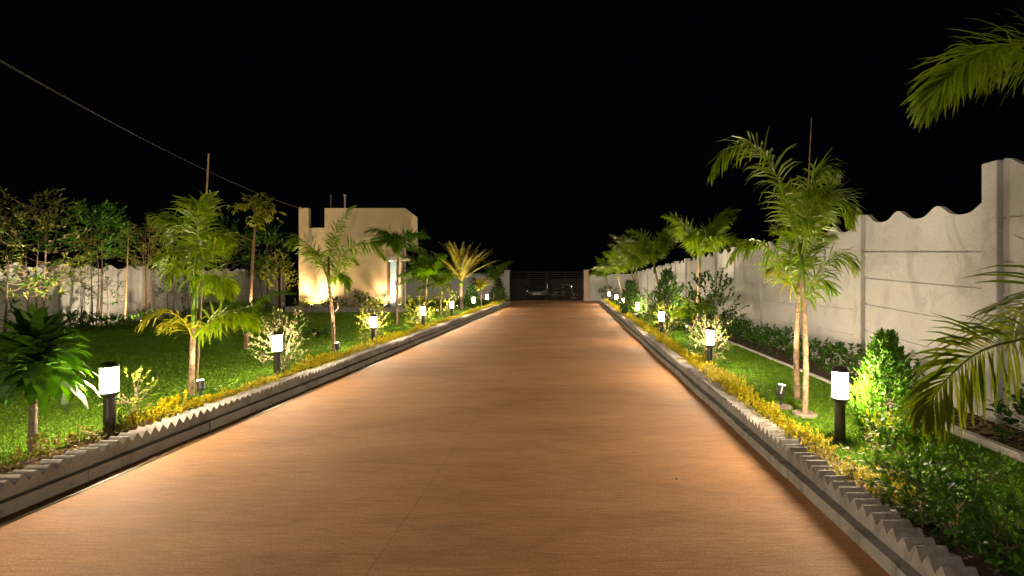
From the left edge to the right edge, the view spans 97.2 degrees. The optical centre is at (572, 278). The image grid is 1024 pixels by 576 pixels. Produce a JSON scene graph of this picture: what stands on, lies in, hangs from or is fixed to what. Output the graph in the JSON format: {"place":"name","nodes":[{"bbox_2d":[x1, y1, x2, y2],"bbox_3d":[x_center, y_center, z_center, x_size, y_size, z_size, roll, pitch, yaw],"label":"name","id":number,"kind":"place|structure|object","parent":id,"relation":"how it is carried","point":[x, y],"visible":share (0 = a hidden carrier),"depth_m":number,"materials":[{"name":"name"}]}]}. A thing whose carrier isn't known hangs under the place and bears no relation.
{"place":"outdoors","nodes":[
{"label":"outdoors","id":0,"kind":"place"},
{"bbox_2d":[121,223,135,323],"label":"tree","id":1,"kind":"object","parent":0,"point":[127,263],"visible":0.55,"depth_m":12.19,"materials":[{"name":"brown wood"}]},
{"bbox_2d":[0,314,464,473],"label":"soil bed","id":2,"kind":"object","parent":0,"point":[25,463],"depth_m":3.41,"materials":[{"name":"brown soil"}]},
{"bbox_2d":[0,449,52,469],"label":"olive shrub","id":3,"kind":"object","parent":2,"relation":"on","point":[15,457],"visible":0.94,"depth_m":2.96,"materials":[{"name":"green plant"}]},
{"bbox_2d":[15,432,87,458],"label":"olive shrub","id":4,"kind":"object","parent":2,"relation":"on","point":[45,441],"visible":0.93,"depth_m":3.14,"materials":[{"name":"green plant"}]},
{"bbox_2d":[55,424,106,449],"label":"olive shrub","id":5,"kind":"object","parent":2,"relation":"on","point":[84,431],"visible":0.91,"depth_m":3.33,"materials":[{"name":"green plant"}]},
{"bbox_2d":[98,361,119,437],"bbox_3d":[-3.720,0.980,3.597,0.126,0.625,0.126,0,0,0],"label":"bollard lamp","id":6,"kind":"object","parent":2,"relation":"on","point":[109,381],"visible":0.93,"depth_m":3.57,"materials":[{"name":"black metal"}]},
{"bbox_2d":[96,366,158,419],"bbox_3d":[-3.801,1.018,3.870,0.361,0.526,0.346,0,0,0],"label":"shrub","id":7,"kind":"object","parent":2,"relation":"on","point":[136,378],"visible":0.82,"depth_m":3.87,"materials":[{"name":"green plant"}]},
{"bbox_2d":[115,403,158,431],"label":"olive shrub","id":8,"kind":"object","parent":2,"relation":"on","point":[121,420],"visible":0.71,"depth_m":3.69,"materials":[{"name":"plant"}]},
{"bbox_2d":[117,412,166,431],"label":"golden shrub","id":9,"kind":"object","parent":2,"relation":"on","point":[139,418],"visible":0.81,"depth_m":3.71,"materials":[{"name":"yellow plant"}]},
{"bbox_2d":[142,397,187,422],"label":"golden shrub","id":10,"kind":"object","parent":2,"relation":"on","point":[179,408],"visible":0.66,"depth_m":3.88,"materials":[{"name":"yellow plant"}]},
{"bbox_2d":[152,390,203,415],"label":"golden shrub","id":11,"kind":"object","parent":2,"relation":"on","point":[176,400],"visible":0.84,"depth_m":4.07,"materials":[{"name":"yellow plant"}]},
{"bbox_2d":[271,331,282,379],"bbox_3d":[-3.720,0.980,5.637,0.126,0.625,0.126,0,0,-6],"label":"bollard lamp","id":12,"kind":"object","parent":2,"relation":"on","point":[277,341],"visible":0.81,"depth_m":5.60,"materials":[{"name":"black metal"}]},
{"bbox_2d":[244,301,315,373],"bbox_3d":[-3.784,0.816,5.846,0.719,1.052,0.752,0,0,0],"label":"shrub","id":13,"kind":"object","parent":2,"relation":"on","point":[291,326],"visible":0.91,"depth_m":5.83,"materials":[{"name":"green plant"}]},
{"bbox_2d":[354,296,392,344],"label":"shrub","id":14,"kind":"object","parent":2,"relation":"on","point":[376,306],"visible":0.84,"depth_m":8.53,"materials":[{"name":"green plant"}]},
{"bbox_2d":[400,291,437,327],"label":"shrub","id":15,"kind":"object","parent":2,"relation":"on","point":[420,302],"visible":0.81,"depth_m":11.27,"materials":[{"name":"green plant"}]},
{"bbox_2d":[0,299,509,468],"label":"lawn","id":16,"kind":"structure","parent":0,"point":[432,304],"depth_m":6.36,"materials":[{"name":"green plant"}]},
{"bbox_2d":[0,203,71,330],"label":"tree","id":17,"kind":"object","parent":16,"relation":"on","point":[44,245],"visible":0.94,"depth_m":9.67,"materials":[{"name":"green plant"}]},
{"bbox_2d":[0,302,99,451],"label":"broad leaf plant","id":18,"kind":"object","parent":16,"relation":"on","point":[34,336],"visible":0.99,"depth_m":3.18,"materials":[{"name":"green plant"}]},
{"bbox_2d":[0,186,103,310],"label":"tree","id":19,"kind":"object","parent":16,"relation":"on","point":[46,224],"visible":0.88,"depth_m":10.24,"materials":[{"name":"green plant"}]},
{"bbox_2d":[57,310,105,327],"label":"shrub","id":20,"kind":"object","parent":16,"relation":"on","point":[84,314],"visible":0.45,"depth_m":11.37,"materials":[{"name":"green plant"}]},
{"bbox_2d":[53,197,138,325],"bbox_3d":[-12.241,-0.381,11.557,1.577,3.343,1.610,0,0,0],"label":"tree","id":21,"kind":"object","parent":16,"relation":"on","point":[102,223],"visible":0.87,"depth_m":11.54,"materials":[{"name":"green plant"}]},
{"bbox_2d":[75,262,128,325],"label":"tree","id":22,"kind":"object","parent":16,"relation":"on","point":[112,303],"visible":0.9,"depth_m":11.80,"materials":[{"name":"green plant"}]},
{"bbox_2d":[65,313,139,329],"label":"shrub","id":23,"kind":"object","parent":16,"relation":"on","point":[93,320],"visible":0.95,"depth_m":11.09,"materials":[{"name":"green plant"}]},
{"bbox_2d":[115,214,172,321],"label":"tree","id":24,"kind":"object","parent":16,"relation":"on","point":[145,250],"visible":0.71,"depth_m":12.83,"materials":[{"name":"green plant"}]},
{"bbox_2d":[115,308,198,324],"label":"shrub","id":25,"kind":"object","parent":16,"relation":"on","point":[141,313],"visible":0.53,"depth_m":12.35,"materials":[{"name":"green plant"}]},
{"bbox_2d":[149,256,190,318],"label":"tree","id":26,"kind":"object","parent":16,"relation":"on","point":[173,282],"visible":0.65,"depth_m":13.69,"materials":[{"name":"green plant"}]},
{"bbox_2d":[134,190,264,395],"bbox_3d":[-3.994,0.185,4.733,1.715,2.211,0.934,0,0,40],"label":"palm tree","id":27,"kind":"object","parent":16,"relation":"on","point":[226,287],"visible":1,"depth_m":4.60,"materials":[{"name":"green plant"}]},
{"bbox_2d":[195,153,208,391],"bbox_3d":[-4.071,-0.020,4.920,0.158,2.701,0.020,0,0,0],"label":"bamboo stake","id":28,"kind":"object","parent":16,"relation":"on","point":[198,348],"visible":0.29,"depth_m":4.91,"materials":[{"name":"brown wood"}]},
{"bbox_2d":[194,215,262,302],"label":"tree","id":29,"kind":"object","parent":16,"relation":"on","point":[234,228],"visible":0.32,"depth_m":15.75,"materials":[{"name":"green plant"}]},
{"bbox_2d":[198,290,299,349],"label":"palm tree","id":30,"kind":"object","parent":16,"relation":"on","point":[252,307],"visible":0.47,"depth_m":7.84,"materials":[{"name":"green plant"}]},
{"bbox_2d":[217,297,280,323],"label":"shrub","id":31,"kind":"object","parent":16,"relation":"on","point":[267,307],"visible":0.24,"depth_m":11.23,"materials":[{"name":"green plant"}]},
{"bbox_2d":[224,192,285,301],"bbox_3d":[-10.467,-0.742,14.655,2.201,4.090,0.949,0,0,0],"label":"tree","id":32,"kind":"object","parent":16,"relation":"on","point":[258,202],"visible":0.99,"depth_m":14.56,"materials":[{"name":"green plant"}]},
{"bbox_2d":[238,219,294,309],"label":"tree","id":33,"kind":"object","parent":16,"relation":"on","point":[257,263],"visible":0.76,"depth_m":17.56,"materials":[{"name":"green plant"}]},
{"bbox_2d":[258,249,300,307],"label":"tree","id":34,"kind":"object","parent":16,"relation":"on","point":[270,283],"visible":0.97,"depth_m":16.17,"materials":[{"name":"green plant"}]},
{"bbox_2d":[281,271,298,306],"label":"side gate","id":35,"kind":"structure","parent":16,"relation":"on","point":[288,300],"depth_m":20.48,"materials":[{"name":"metal"}]},
{"bbox_2d":[284,205,387,350],"bbox_3d":[-4.039,0.008,7.788,2.009,2.566,1.152,0,0,0],"label":"palm tree","id":36,"kind":"object","parent":16,"relation":"on","point":[344,278],"visible":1,"depth_m":7.68,"materials":[{"name":"green plant"}]},
{"bbox_2d":[285,306,405,311],"bbox_3d":[-8.500,1.175,16.845,4.200,0.250,0.690,0,0,0],"label":"planter","id":37,"kind":"object","parent":16,"relation":"on","point":[340,309],"visible":0.55,"depth_m":16.50,"materials":[{"name":"concrete"}]},
{"bbox_2d":[299,208,417,306],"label":"guard house","id":38,"kind":"structure","parent":16,"relation":"on","point":[374,276],"depth_m":17.20,"materials":[{"name":"paint"}]},
{"bbox_2d":[0,60,301,207],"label":"overhead cable","id":39,"kind":"object","parent":38,"relation":"attached to","point":[110,121],"visible":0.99,"depth_m":8.61,"materials":[{"name":"grey metal"}]},
{"bbox_2d":[390,261,396,306],"bbox_3d":[-6.949,0.230,17.375,0.238,2.100,0.050,0,0,0],"label":"door","id":40,"kind":"structure","parent":38,"relation":"in","point":[393,264],"depth_m":17.35,"materials":[{"name":"paint"}]},
{"bbox_2d":[363,225,430,324],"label":"palm tree","id":41,"kind":"object","parent":16,"relation":"on","point":[395,241],"visible":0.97,"depth_m":11.96,"materials":[{"name":"green plant"}]},
{"bbox_2d":[399,267,437,308],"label":"palm tree","id":42,"kind":"object","parent":16,"relation":"on","point":[413,279],"visible":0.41,"depth_m":17.42,"materials":[{"name":"green plant"}]},
{"bbox_2d":[396,253,453,312],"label":"palm tree","id":43,"kind":"object","parent":16,"relation":"on","point":[432,267],"visible":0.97,"depth_m":15.89,"materials":[{"name":"green plant"}]},
{"bbox_2d":[416,272,461,316],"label":"palm tree","id":44,"kind":"object","parent":16,"relation":"on","point":[445,277],"visible":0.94,"depth_m":14.42,"materials":[{"name":"green plant"}]},
{"bbox_2d":[430,281,458,317],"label":"shrub","id":45,"kind":"object","parent":16,"relation":"on","point":[448,301],"visible":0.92,"depth_m":14.29,"materials":[{"name":"green plant"}]},
{"bbox_2d":[426,241,498,308],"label":"palm tree","id":46,"kind":"object","parent":16,"relation":"on","point":[462,265],"visible":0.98,"depth_m":18.07,"materials":[{"name":"green plant"}]},
{"bbox_2d":[464,283,479,308],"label":"conifer","id":47,"kind":"object","parent":16,"relation":"on","point":[471,289],"visible":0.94,"depth_m":18.48,"materials":[{"name":"green plant"}]},
{"bbox_2d":[467,277,492,306],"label":"palm tree","id":48,"kind":"object","parent":16,"relation":"on","point":[478,283],"visible":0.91,"depth_m":19.08,"materials":[{"name":"green plant"}]},
{"bbox_2d":[472,258,511,301],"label":"palm tree","id":49,"kind":"object","parent":16,"relation":"on","point":[494,275],"visible":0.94,"depth_m":22.51,"materials":[{"name":"green plant"}]},
{"bbox_2d":[488,278,504,300],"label":"conifer","id":50,"kind":"object","parent":16,"relation":"on","point":[499,284],"visible":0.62,"depth_m":23.07,"materials":[{"name":"green plant"}]},
{"bbox_2d":[278,279,598,306],"bbox_3d":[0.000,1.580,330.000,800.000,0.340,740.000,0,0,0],"label":"ground","id":51,"kind":"structure","parent":0,"point":[553,282],"depth_m":88.98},
{"bbox_2d":[0,262,277,333],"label":"boundary wall","id":52,"kind":"structure","parent":51,"relation":"on","point":[70,302],"depth_m":12.64,"materials":[{"name":"concrete"}]},
{"bbox_2d":[0,301,510,517],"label":"kerb","id":53,"kind":"structure","parent":51,"relation":"on","point":[42,480],"depth_m":3.62,"materials":[{"name":"concrete"}]},
{"bbox_2d":[0,304,512,526],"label":"slab edge strip","id":54,"kind":"object","parent":51,"relation":"on","point":[13,520],"visible":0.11,"depth_m":3.42,"materials":[{"name":"concrete"}]},
{"bbox_2d":[0,301,519,524],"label":"gutter strip","id":55,"kind":"object","parent":51,"relation":"on","point":[24,511],"visible":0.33,"depth_m":3.52,"materials":[{"name":"grey concrete"}]},
{"bbox_2d":[406,273,503,298],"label":"boundary wall","id":56,"kind":"structure","parent":51,"relation":"on","point":[411,288],"depth_m":27.00,"materials":[{"name":"paint"}]},
{"bbox_2d":[504,270,510,298],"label":"gate pillar","id":57,"kind":"structure","parent":51,"relation":"on","point":[507,280],"depth_m":26.82,"materials":[{"name":"paint"}]},
{"bbox_2d":[510,272,546,299],"bbox_3d":[-2.670,0.445,26.997,2.180,1.710,0.066,0,0,0],"label":"gate leaf","id":58,"kind":"object","parent":57,"relation":"attached to","point":[528,287],"visible":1,"depth_m":26.99,"materials":[{"name":"metal"}]},
{"bbox_2d":[525,279,551,298],"bbox_3d":[-2.350,0.688,31.460,1.700,1.436,4.180,0,0,0],"label":"parked car","id":59,"kind":"object","parent":51,"relation":"on","point":[537,282],"visible":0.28,"depth_m":30.56,"materials":[{"name":"paint"}]},
{"bbox_2d":[583,270,588,300],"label":"gate pillar","id":60,"kind":"structure","parent":51,"relation":"on","point":[586,286],"depth_m":26.82,"materials":[{"name":"paint"}]},
{"bbox_2d":[547,272,582,299],"bbox_3d":[-0.470,0.445,26.981,2.180,1.710,0.098,0,0,0],"label":"gate leaf","id":61,"kind":"object","parent":60,"relation":"attached to","point":[564,287],"visible":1,"depth_m":26.99,"materials":[{"name":"metal"}]},
{"bbox_2d":[589,273,633,300],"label":"boundary wall","id":62,"kind":"structure","parent":51,"relation":"on","point":[595,283],"depth_m":27.00,"materials":[{"name":"paint"}]},
{"bbox_2d":[599,300,978,575],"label":"kerb","id":63,"kind":"structure","parent":51,"relation":"on","point":[886,539],"depth_m":2.63,"materials":[{"name":"concrete"}]},
{"bbox_2d":[637,324,1009,575],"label":"soil bed","id":64,"kind":"object","parent":51,"relation":"on","point":[979,564],"depth_m":2.20,"materials":[{"name":"brown soil"}]},
{"bbox_2d":[721,373,753,396],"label":"golden shrub","id":65,"kind":"object","parent":64,"relation":"on","point":[730,378],"visible":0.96,"depth_m":4.77,"materials":[{"name":"yellow plant"}]},
{"bbox_2d":[736,392,767,410],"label":"golden shrub","id":66,"kind":"object","parent":64,"relation":"on","point":[747,398],"visible":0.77,"depth_m":4.29,"materials":[{"name":"yellow plant"}]},
{"bbox_2d":[754,401,785,423],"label":"golden shrub","id":67,"kind":"object","parent":64,"relation":"on","point":[776,411],"visible":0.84,"depth_m":3.90,"materials":[{"name":"yellow plant"}]},
{"bbox_2d":[777,422,821,446],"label":"golden shrub","id":68,"kind":"object","parent":64,"relation":"on","point":[794,429],"visible":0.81,"depth_m":3.38,"materials":[{"name":"yellow plant"}]},
{"bbox_2d":[801,430,836,455],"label":"golden shrub","id":69,"kind":"object","parent":64,"relation":"on","point":[823,441],"visible":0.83,"depth_m":3.19,"materials":[{"name":"yellow plant"}]},
{"bbox_2d":[807,444,838,463],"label":"golden shrub","id":70,"kind":"object","parent":64,"relation":"on","point":[823,450],"visible":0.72,"depth_m":3.04,"materials":[{"name":"yellow plant"}]},
{"bbox_2d":[825,455,859,475],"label":"golden shrub","id":71,"kind":"object","parent":64,"relation":"on","point":[832,459],"visible":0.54,"depth_m":2.93,"materials":[{"name":"yellow plant"}]},
{"bbox_2d":[824,461,879,487],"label":"golden shrub","id":72,"kind":"object","parent":64,"relation":"on","point":[845,466],"visible":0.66,"depth_m":2.73,"materials":[{"name":"yellow plant"}]},
{"bbox_2d":[854,463,915,504],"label":"golden shrub","id":73,"kind":"object","parent":64,"relation":"on","point":[864,474],"visible":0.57,"depth_m":2.54,"materials":[{"name":"yellow plant"}]},
{"bbox_2d":[859,430,974,528],"bbox_3d":[1.880,1.086,2.452,0.580,0.440,0.527,0,0,0],"label":"shrub","id":74,"kind":"object","parent":64,"relation":"on","point":[924,456],"visible":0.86,"depth_m":2.42,"materials":[{"name":"green plant"}]},
{"bbox_2d":[890,469,1015,552],"bbox_3d":[1.802,1.144,2.151,0.468,0.347,0.427,0,0,0],"label":"shrub","id":75,"kind":"object","parent":64,"relation":"on","point":[939,515],"visible":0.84,"depth_m":2.14,"materials":[{"name":"green plant"}]},
{"bbox_2d":[923,480,1023,575],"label":"shrub","id":76,"kind":"object","parent":64,"relation":"on","point":[1017,527],"visible":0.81,"depth_m":2.01,"materials":[{"name":"green plant"}]},
{"bbox_2d":[634,158,1023,430],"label":"boundary wall","id":77,"kind":"structure","parent":51,"relation":"on","point":[908,282],"depth_m":4.96,"materials":[{"name":"concrete"}]},
{"bbox_2d":[642,302,1023,449],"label":"soil bed","id":78,"kind":"object","parent":51,"relation":"on","point":[813,368],"depth_m":6.05,"materials":[{"name":"brown soil"}]},
{"bbox_2d":[8,333,1023,569],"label":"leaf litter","id":79,"kind":"object","parent":78,"relation":"on","point":[981,424],"visible":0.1,"depth_m":3.64,"materials":[{"name":"plant"}]},
{"bbox_2d":[670,303,950,400],"bbox_3d":[3.351,1.009,9.656,0.663,0.550,10.911,0,0,0],"label":"hedge","id":80,"kind":"object","parent":78,"relation":"on","point":[757,336],"visible":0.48,"depth_m":6.65,"materials":[{"name":"green plant"}]},
{"bbox_2d":[895,235,1023,446],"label":"palm tree","id":81,"kind":"object","parent":78,"relation":"on","point":[976,384],"visible":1,"depth_m":2.43,"materials":[{"name":"green plant"}]},
{"bbox_2d":[901,9,1023,130],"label":"palm tree","id":82,"kind":"object","parent":78,"relation":"on","point":[934,92],"visible":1,"depth_m":2.83,"materials":[{"name":"green plant"}]},
{"bbox_2d":[986,383,1023,450],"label":"shrub","id":83,"kind":"object","parent":78,"relation":"on","point":[1011,421],"visible":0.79,"depth_m":3.38,"materials":[{"name":"green plant"}]},
{"bbox_2d":[668,316,1023,462],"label":"edging","id":84,"kind":"object","parent":51,"relation":"on","point":[1001,448],"visible":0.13,"depth_m":3.41,"materials":[{"name":"concrete"}]},
{"bbox_2d":[0,300,890,575],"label":"driveway","id":85,"kind":"structure","parent":0,"point":[471,469],"depth_m":2.89,"materials":[{"name":"red concrete"}]},
{"bbox_2d":[0,0,1023,278],"label":"sky","id":86,"kind":"structure","parent":0,"point":[534,133],"materials":[{"name":"black"}]},
{"bbox_2d":[610,299,1023,575],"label":"lawn","id":87,"kind":"structure","parent":0,"point":[1011,573],"depth_m":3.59,"materials":[{"name":"green plant"}]},
{"bbox_2d":[588,257,620,298],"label":"palm tree","id":88,"kind":"object","parent":87,"relation":"on","point":[602,272],"visible":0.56,"depth_m":24.30,"materials":[{"name":"green plant"}]},
{"bbox_2d":[589,250,630,299],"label":"palm tree","id":89,"kind":"object","parent":87,"relation":"on","point":[612,255],"visible":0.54,"depth_m":20.96,"materials":[{"name":"green plant"}]},
{"bbox_2d":[604,247,650,303],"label":"palm tree","id":90,"kind":"object","parent":87,"relation":"on","point":[619,265],"visible":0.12,"depth_m":18.13,"materials":[{"name":"green plant"}]},
{"bbox_2d":[617,279,647,314],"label":"conifer","id":91,"kind":"object","parent":87,"relation":"on","point":[626,300],"visible":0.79,"depth_m":14.47,"materials":[{"name":"green plant"}]},
{"bbox_2d":[608,234,670,313],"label":"palm tree","id":92,"kind":"object","parent":87,"relation":"on","point":[633,261],"visible":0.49,"depth_m":15.42,"materials":[{"name":"green plant"}]},
{"bbox_2d":[629,287,656,321],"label":"shrub","id":93,"kind":"object","parent":87,"relation":"on","point":[644,306],"visible":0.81,"depth_m":12.88,"materials":[{"name":"green plant"}]},
{"bbox_2d":[618,219,682,309],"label":"palm tree","id":94,"kind":"object","parent":87,"relation":"on","point":[653,251],"visible":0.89,"depth_m":12.92,"materials":[{"name":"green plant"}]},
{"bbox_2d":[647,265,686,330],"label":"conifer","id":95,"kind":"object","parent":87,"relation":"on","point":[667,291],"visible":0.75,"depth_m":10.49,"materials":[{"name":"green plant"}]},
{"bbox_2d":[651,301,683,334],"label":"shrub","id":96,"kind":"object","parent":87,"relation":"on","point":[655,315],"visible":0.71,"depth_m":9.78,"materials":[{"name":"green plant"}]},
{"bbox_2d":[669,291,730,337],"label":"palm tree","id":97,"kind":"object","parent":87,"relation":"on","point":[706,306],"visible":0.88,"depth_m":9.29,"materials":[{"name":"green plant"}]},
{"bbox_2d":[661,208,746,330],"bbox_3d":[2.943,-0.181,10.555,1.983,2.944,2.673,0,0,0],"label":"palm tree","id":98,"kind":"object","parent":87,"relation":"on","point":[703,241],"visible":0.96,"depth_m":10.29,"materials":[{"name":"green plant"}]},
{"bbox_2d":[705,327,714,368],"bbox_3d":[1.885,0.980,6.175,0.126,0.625,0.126,1,1,-16],"label":"bollard lamp","id":99,"kind":"object","parent":87,"relation":"on","point":[709,344],"visible":0.89,"depth_m":6.14,"materials":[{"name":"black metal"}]},
{"bbox_2d":[686,303,737,364],"bbox_3d":[1.988,0.874,6.437,0.755,1.077,0.711,0,0,0],"label":"shrub","id":100,"kind":"object","parent":87,"relation":"on","point":[702,317],"visible":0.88,"depth_m":6.41,"materials":[{"name":"green plant"}]},
{"bbox_2d":[682,267,750,335],"bbox_3d":[2.841,0.512,9.223,1.345,1.546,1.336,0,0,0],"label":"shrub","id":101,"kind":"object","parent":87,"relation":"on","point":[705,273],"visible":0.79,"depth_m":9.20,"materials":[{"name":"green plant"}]},
{"bbox_2d":[769,384,792,409],"bbox_3d":[2.022,1.151,4.350,0.206,0.258,0.208,0,0,0],"label":"garden spotlight","id":102,"kind":"object","parent":87,"relation":"on","point":[780,393],"visible":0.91,"depth_m":4.33,"materials":[{"name":"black metal"}]},
{"bbox_2d":[707,118,866,418],"bbox_3d":[2.101,-0.090,4.033,1.983,2.761,0.982,0,0,-45],"label":"palm tree","id":103,"kind":"object","parent":87,"relation":"on","point":[810,212],"visible":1,"depth_m":3.95,"materials":[{"name":"green plant"}]},
{"bbox_2d":[725,220,869,399],"bbox_3d":[2.239,0.279,4.675,1.546,2.025,1.124,0,0,0],"label":"palm tree","id":104,"kind":"object","parent":87,"relation":"on","point":[791,261],"visible":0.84,"depth_m":4.56,"materials":[{"name":"green plant"}]},
{"bbox_2d":[830,365,849,443],"bbox_3d":[2.048,0.980,3.435,0.126,0.625,0.126,-1,2,-41],"label":"bollard lamp","id":105,"kind":"object","parent":87,"relation":"on","point":[839,397],"visible":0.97,"depth_m":3.40,"materials":[{"name":"black metal"}]},
{"bbox_2d":[840,408,909,466],"bbox_3d":[1.984,1.069,2.951,0.385,0.426,0.371,0,0,0],"label":"shrub","id":106,"kind":"object","parent":87,"relation":"on","point":[877,446],"visible":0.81,"depth_m":2.93,"materials":[{"name":"green plant"}]},
{"bbox_2d":[847,327,923,442],"bbox_3d":[2.407,0.827,3.409,0.545,0.907,0.567,0,0,0],"label":"conifer","id":107,"kind":"object","parent":87,"relation":"on","point":[883,346],"visible":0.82,"depth_m":3.35,"materials":[{"name":"green plant"}]},
{"bbox_2d":[937,442,1023,492],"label":"shrub","id":108,"kind":"object","parent":87,"relation":"on","point":[1009,464],"visible":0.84,"depth_m":2.73,"materials":[{"name":"green plant"}]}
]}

